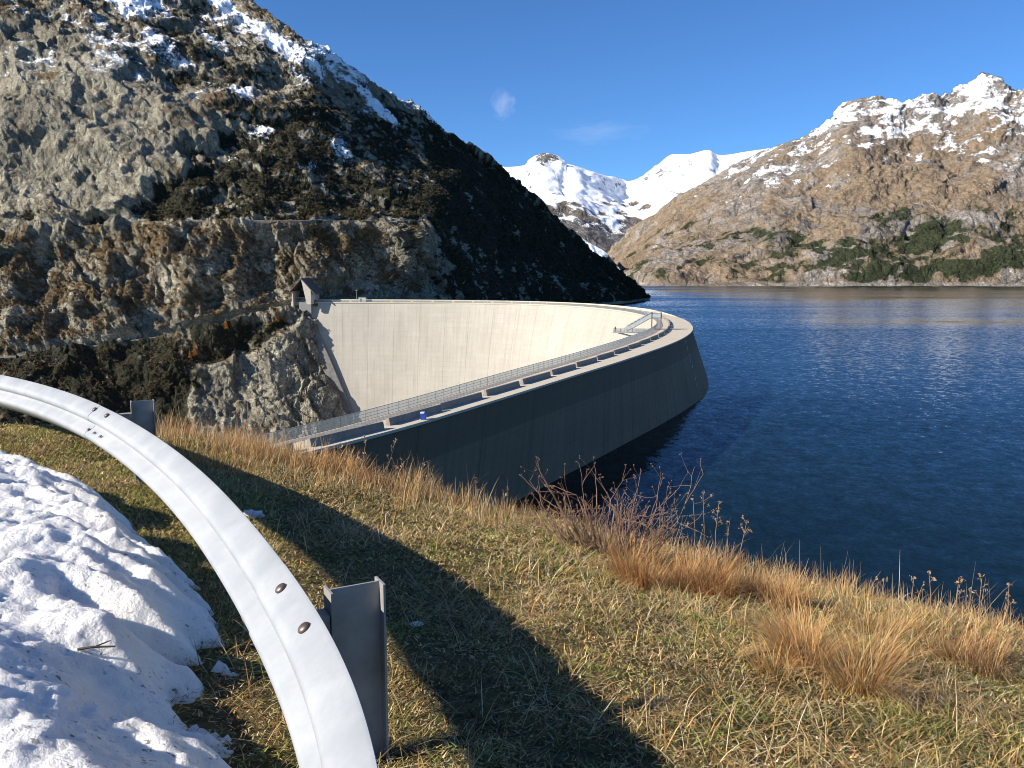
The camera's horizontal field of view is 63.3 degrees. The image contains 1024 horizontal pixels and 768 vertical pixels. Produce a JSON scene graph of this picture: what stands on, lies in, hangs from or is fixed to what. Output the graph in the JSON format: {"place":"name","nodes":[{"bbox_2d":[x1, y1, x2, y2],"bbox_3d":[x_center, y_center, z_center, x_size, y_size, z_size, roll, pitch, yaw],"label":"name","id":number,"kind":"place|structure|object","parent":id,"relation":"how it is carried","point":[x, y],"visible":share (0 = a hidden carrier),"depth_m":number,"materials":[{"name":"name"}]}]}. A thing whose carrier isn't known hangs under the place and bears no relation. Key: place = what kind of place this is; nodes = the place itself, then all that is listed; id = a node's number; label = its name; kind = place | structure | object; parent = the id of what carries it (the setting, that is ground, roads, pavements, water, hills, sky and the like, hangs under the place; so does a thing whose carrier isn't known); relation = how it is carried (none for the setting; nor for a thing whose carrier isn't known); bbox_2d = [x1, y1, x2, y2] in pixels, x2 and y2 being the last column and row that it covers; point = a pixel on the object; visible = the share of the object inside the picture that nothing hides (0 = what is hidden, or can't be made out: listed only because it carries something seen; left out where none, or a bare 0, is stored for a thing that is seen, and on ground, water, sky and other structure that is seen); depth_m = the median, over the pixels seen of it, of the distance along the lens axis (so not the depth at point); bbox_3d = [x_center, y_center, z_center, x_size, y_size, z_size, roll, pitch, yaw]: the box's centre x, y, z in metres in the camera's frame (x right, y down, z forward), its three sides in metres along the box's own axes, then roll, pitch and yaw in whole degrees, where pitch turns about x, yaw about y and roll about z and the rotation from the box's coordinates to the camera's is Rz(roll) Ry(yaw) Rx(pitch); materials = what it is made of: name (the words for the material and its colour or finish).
{"place":"outdoors","nodes":[
{"label":"outdoors","id":0,"kind":"place"},
{"bbox_2d":[0,337,154,357],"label":"road","id":1,"kind":"structure","parent":0,"point":[21,355],"depth_m":485.36,"materials":[{"name":"grey asphalt"}]},
{"bbox_2d":[204,431,280,455],"bbox_3d":[-3.389,0.767,10.477,1.290,0.479,0.835,3,8,21],"label":"grass tussock","id":2,"kind":"object","parent":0,"point":[251,436],"depth_m":10.53,"materials":[{"name":"brown plant"}]},
{"bbox_2d":[83,219,426,226],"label":"road","id":3,"kind":"structure","parent":0,"point":[196,221],"depth_m":543.57,"materials":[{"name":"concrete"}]},
{"bbox_2d":[0,0,649,445],"bbox_3d":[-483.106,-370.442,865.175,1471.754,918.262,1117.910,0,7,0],"label":"mountain slope","id":4,"kind":"structure","parent":0,"point":[96,126],"depth_m":572.42,"materials":[{"name":"grey stone"}]},
{"bbox_2d":[192,342,198,355],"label":"larch tree","id":5,"kind":"object","parent":4,"relation":"on","point":[194,349],"visible":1,"depth_m":499.94,"materials":[{"name":"orange plant"}]},
{"bbox_2d":[0,207,432,398],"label":"dry bushes","id":6,"kind":"object","parent":4,"relation":"on","point":[49,382],"visible":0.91,"depth_m":518.01,"materials":[{"name":"brown plant"}]},
{"bbox_2d":[289,278,322,313],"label":"tunnel portal","id":7,"kind":"object","parent":4,"relation":"on","point":[311,289],"visible":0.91,"depth_m":523.97,"materials":[{"name":"concrete"}]},
{"bbox_2d":[0,0,645,298],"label":"dry heath","id":8,"kind":"object","parent":4,"relation":"on","point":[318,174],"visible":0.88,"depth_m":660.69,"materials":[{"name":"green plant"}]},
{"bbox_2d":[17,1,650,325],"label":"dwarf pine scrub","id":9,"kind":"object","parent":4,"relation":"on","point":[436,147],"visible":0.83,"depth_m":694.00,"materials":[{"name":"green plant"}]},
{"bbox_2d":[264,299,708,510],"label":"arch dam","id":10,"kind":"structure","parent":4,"relation":"on","point":[374,354],"depth_m":197.27,"materials":[{"name":"concrete"}]},
{"bbox_2d":[276,442,294,450],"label":"barrier block","id":11,"kind":"structure","parent":10,"relation":"on","point":[286,446],"depth_m":79.98,"materials":[{"name":"concrete"}]},
{"bbox_2d":[307,421,384,446],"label":"barrier block","id":12,"kind":"structure","parent":10,"relation":"on","point":[352,432],"depth_m":86.83,"materials":[{"name":"concrete"}]},
{"bbox_2d":[386,404,441,425],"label":"barrier block","id":13,"kind":"structure","parent":10,"relation":"on","point":[401,418],"depth_m":98.36,"materials":[{"name":"concrete"}]},
{"bbox_2d":[420,412,425,419],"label":"service bin","id":14,"kind":"object","parent":10,"relation":"on","point":[423,415],"visible":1,"depth_m":98.00,"materials":[{"name":"blue plastic"}]},
{"bbox_2d":[246,300,656,444],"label":"railing","id":15,"kind":"object","parent":10,"relation":"on","point":[475,384],"visible":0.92,"depth_m":127.08,"materials":[{"name":"metal"}]},
{"bbox_2d":[438,392,482,409],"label":"barrier block","id":16,"kind":"structure","parent":10,"relation":"on","point":[460,400],"depth_m":109.87,"materials":[{"name":"concrete"}]},
{"bbox_2d":[483,381,519,395],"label":"barrier block","id":17,"kind":"structure","parent":10,"relation":"on","point":[500,388],"depth_m":121.75,"materials":[{"name":"concrete"}]},
{"bbox_2d":[520,371,550,384],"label":"barrier block","id":18,"kind":"structure","parent":10,"relation":"on","point":[526,380],"depth_m":134.11,"materials":[{"name":"concrete"}]},
{"bbox_2d":[550,364,575,374],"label":"barrier block","id":19,"kind":"structure","parent":10,"relation":"on","point":[562,369],"depth_m":146.39,"materials":[{"name":"concrete"}]},
{"bbox_2d":[575,357,596,366],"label":"barrier block","id":20,"kind":"structure","parent":10,"relation":"on","point":[586,361],"depth_m":159.00,"materials":[{"name":"concrete"}]},
{"bbox_2d":[595,351,613,359],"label":"barrier block","id":21,"kind":"structure","parent":10,"relation":"on","point":[605,355],"depth_m":171.52,"materials":[{"name":"concrete"}]},
{"bbox_2d":[613,346,628,353],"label":"barrier block","id":22,"kind":"structure","parent":10,"relation":"on","point":[620,350],"depth_m":183.97,"materials":[{"name":"concrete"}]},
{"bbox_2d":[627,342,640,348],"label":"barrier block","id":23,"kind":"structure","parent":10,"relation":"on","point":[637,344],"depth_m":196.46,"materials":[{"name":"concrete"}]},
{"bbox_2d":[613,311,661,335],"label":"viewing platform","id":24,"kind":"structure","parent":10,"relation":"attached to","point":[630,328],"depth_m":259.42,"materials":[{"name":"metal"}]},
{"bbox_2d":[639,338,650,343],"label":"barrier block","id":25,"kind":"structure","parent":10,"relation":"on","point":[645,340],"depth_m":209.27,"materials":[{"name":"concrete"}]},
{"bbox_2d":[649,334,658,339],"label":"barrier block","id":26,"kind":"structure","parent":10,"relation":"on","point":[653,337],"depth_m":221.06,"materials":[{"name":"concrete"}]},
{"bbox_2d":[0,422,1023,767],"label":"hillside ground","id":27,"kind":"structure","parent":0,"point":[204,720],"depth_m":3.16,"materials":[{"name":"green plant"}]},
{"bbox_2d":[0,450,238,767],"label":"snow bank","id":28,"kind":"structure","parent":27,"relation":"on","point":[82,564],"depth_m":2.79,"materials":[{"name":"white snow"}]},
{"bbox_2d":[77,640,115,650],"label":"twig","id":29,"kind":"object","parent":28,"relation":"on","point":[88,647],"visible":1,"depth_m":2.65,"materials":[{"name":"brown wood"}]},
{"bbox_2d":[0,375,388,767],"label":"guardrail","id":30,"kind":"object","parent":27,"relation":"on","point":[326,667],"visible":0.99,"depth_m":2.44,"materials":[{"name":"silver metal"}]},
{"bbox_2d":[243,509,263,518],"bbox_3d":[-1.705,0.855,5.421,0.154,0.066,0.130,-6,10,-40],"label":"snow lump","id":31,"kind":"object","parent":27,"relation":"on","point":[255,513],"visible":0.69,"depth_m":5.40,"materials":[{"name":"white snow"}]},
{"bbox_2d":[339,443,349,466],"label":"dried weed","id":32,"kind":"object","parent":27,"relation":"on","point":[342,452],"visible":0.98,"depth_m":7.72,"materials":[{"name":"brown plant"}]},
{"bbox_2d":[289,439,401,487],"bbox_3d":[-1.724,0.761,8.051,1.114,0.532,1.104,-7,10,-42],"label":"grass tussock","id":33,"kind":"object","parent":27,"relation":"on","point":[332,465],"depth_m":8.08,"materials":[{"name":"brown plant"}]},
{"bbox_2d":[357,435,367,478],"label":"dried weed","id":34,"kind":"object","parent":27,"relation":"on","point":[363,456],"visible":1,"depth_m":7.91,"materials":[{"name":"brown plant"}]},
{"bbox_2d":[380,438,396,484],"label":"dried weed","id":35,"kind":"object","parent":27,"relation":"on","point":[391,455],"visible":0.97,"depth_m":7.94,"materials":[{"name":"brown plant"}]},
{"bbox_2d":[393,458,403,490],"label":"dried weed","id":36,"kind":"object","parent":27,"relation":"on","point":[401,465],"visible":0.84,"depth_m":7.79,"materials":[{"name":"brown plant"}]},
{"bbox_2d":[409,621,423,626],"bbox_3d":[-0.426,1.070,3.691,0.070,0.023,0.050,0,7,0],"label":"snow lump","id":37,"kind":"object","parent":27,"relation":"on","point":[415,623],"visible":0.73,"depth_m":3.69,"materials":[{"name":"white snow"}]},
{"bbox_2d":[423,461,430,487],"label":"dried weed","id":38,"kind":"object","parent":27,"relation":"on","point":[429,473],"visible":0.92,"depth_m":7.90,"materials":[{"name":"brown plant"}]},
{"bbox_2d":[502,486,508,513],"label":"dried weed","id":39,"kind":"object","parent":27,"relation":"on","point":[504,497],"visible":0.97,"depth_m":7.42,"materials":[{"name":"brown plant"}]},
{"bbox_2d":[110,401,1023,648],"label":"tall dry grass","id":40,"kind":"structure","parent":27,"relation":"on","point":[285,452],"depth_m":7.32,"materials":[{"name":"brown plant"}]},
{"bbox_2d":[484,453,710,560],"bbox_3d":[0.683,0.983,6.260,1.610,0.938,0.996,-4,8,-26],"label":"bare bush","id":41,"kind":"object","parent":27,"relation":"on","point":[565,517],"visible":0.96,"depth_m":6.25,"materials":[{"name":"brown plant"}]},
{"bbox_2d":[580,523,761,601],"bbox_3d":[0.990,1.110,5.176,1.233,0.541,1.027,0,7,0],"label":"grass tussock","id":42,"kind":"object","parent":27,"relation":"on","point":[642,575],"depth_m":5.11,"materials":[{"name":"brown plant"}]},
{"bbox_2d":[686,495,701,560],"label":"dried weed","id":43,"kind":"object","parent":27,"relation":"on","point":[694,525],"visible":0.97,"depth_m":6.75,"materials":[{"name":"brown plant"}]},
{"bbox_2d":[700,490,712,544],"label":"dried weed","id":44,"kind":"object","parent":27,"relation":"on","point":[705,500],"visible":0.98,"depth_m":6.82,"materials":[{"name":"brown plant"}]},
{"bbox_2d":[712,501,722,561],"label":"dried weed","id":45,"kind":"object","parent":27,"relation":"on","point":[716,524],"visible":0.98,"depth_m":6.80,"materials":[{"name":"brown plant"}]},
{"bbox_2d":[720,519,728,566],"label":"dried weed","id":46,"kind":"object","parent":27,"relation":"on","point":[727,535],"visible":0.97,"depth_m":6.74,"materials":[{"name":"brown plant"}]},
{"bbox_2d":[667,544,795,601],"bbox_3d":[1.335,1.190,5.187,0.834,0.385,0.804,-4,9,-30],"label":"grass tussock","id":47,"kind":"object","parent":27,"relation":"on","point":[739,590],"depth_m":5.18,"materials":[{"name":"brown plant"}]},
{"bbox_2d":[737,515,752,567],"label":"dried weed","id":48,"kind":"object","parent":27,"relation":"on","point":[750,530],"visible":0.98,"depth_m":6.64,"materials":[{"name":"brown plant"}]},
{"bbox_2d":[726,555,837,610],"bbox_3d":[1.673,1.239,5.141,0.782,0.374,0.776,-2,8,-14],"label":"grass tussock","id":49,"kind":"object","parent":27,"relation":"on","point":[778,592],"depth_m":5.13,"materials":[{"name":"beige plant"}]},
{"bbox_2d":[716,560,960,716],"bbox_3d":[1.335,1.069,3.466,1.009,0.490,1.132,3,8,24],"label":"grass tussock","id":50,"kind":"object","parent":27,"relation":"on","point":[792,642],"depth_m":3.43,"materials":[{"name":"beige plant"}]},
{"bbox_2d":[875,576,887,600],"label":"dried weed","id":51,"kind":"object","parent":27,"relation":"on","point":[881,585],"visible":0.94,"depth_m":5.89,"materials":[{"name":"brown plant"}]},
{"bbox_2d":[822,592,955,641],"bbox_3d":[2.063,1.280,4.550,0.738,0.339,0.678,0,7,0],"label":"grass tussock","id":52,"kind":"object","parent":27,"relation":"on","point":[880,624],"depth_m":4.63,"materials":[{"name":"brown plant"}]},
{"bbox_2d":[909,575,924,608],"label":"dried weed","id":53,"kind":"object","parent":27,"relation":"on","point":[914,577],"visible":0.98,"depth_m":5.57,"materials":[{"name":"brown plant"}]},
{"bbox_2d":[923,570,936,612],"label":"dried weed","id":54,"kind":"object","parent":27,"relation":"on","point":[928,571],"visible":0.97,"depth_m":5.52,"materials":[{"name":"brown plant"}]},
{"bbox_2d":[885,604,1023,682],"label":"grass tussock","id":55,"kind":"object","parent":27,"relation":"on","point":[972,654],"depth_m":4.04,"materials":[{"name":"beige plant"}]},
{"bbox_2d":[954,576,968,614],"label":"dried weed","id":56,"kind":"object","parent":27,"relation":"on","point":[957,582],"visible":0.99,"depth_m":5.52,"materials":[{"name":"brown plant"}]},
{"bbox_2d":[968,573,987,623],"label":"dried weed","id":57,"kind":"object","parent":27,"relation":"on","point":[979,574],"visible":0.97,"depth_m":5.52,"materials":[{"name":"brown plant"}]},
{"bbox_2d":[1004,583,1016,625],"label":"dried weed","id":58,"kind":"object","parent":27,"relation":"on","point":[1008,594],"visible":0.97,"depth_m":5.42,"materials":[{"name":"brown plant"}]},
{"bbox_2d":[567,227,619,269],"bbox_3d":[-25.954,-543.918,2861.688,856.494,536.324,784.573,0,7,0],"label":"mountain spur","id":59,"kind":"structure","parent":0,"point":[598,251],"depth_m":2953.20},
{"bbox_2d":[503,148,769,250],"bbox_3d":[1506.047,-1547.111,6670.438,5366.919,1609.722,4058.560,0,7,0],"label":"snowy mountains","id":60,"kind":"structure","parent":0,"point":[602,212],"depth_m":6998.78,"materials":[{"name":"white snow"}]},
{"bbox_2d":[254,0,1023,180],"label":"sky","id":61,"kind":"structure","parent":0,"point":[615,88],"materials":[{"name":"blue"}]},
{"bbox_2d":[501,286,1023,626],"bbox_3d":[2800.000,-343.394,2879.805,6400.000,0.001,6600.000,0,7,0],"label":"lake water","id":62,"kind":"structure","parent":0,"point":[873,431],"depth_m":170.39,"materials":[{"name":"blue liquid"}]},
{"bbox_2d":[605,72,1023,285],"bbox_3d":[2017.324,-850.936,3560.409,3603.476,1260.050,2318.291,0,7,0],"label":"mountain range","id":63,"kind":"structure","parent":0,"point":[924,190],"depth_m":3053.39,"materials":[{"name":"brown stone"}]}
]}

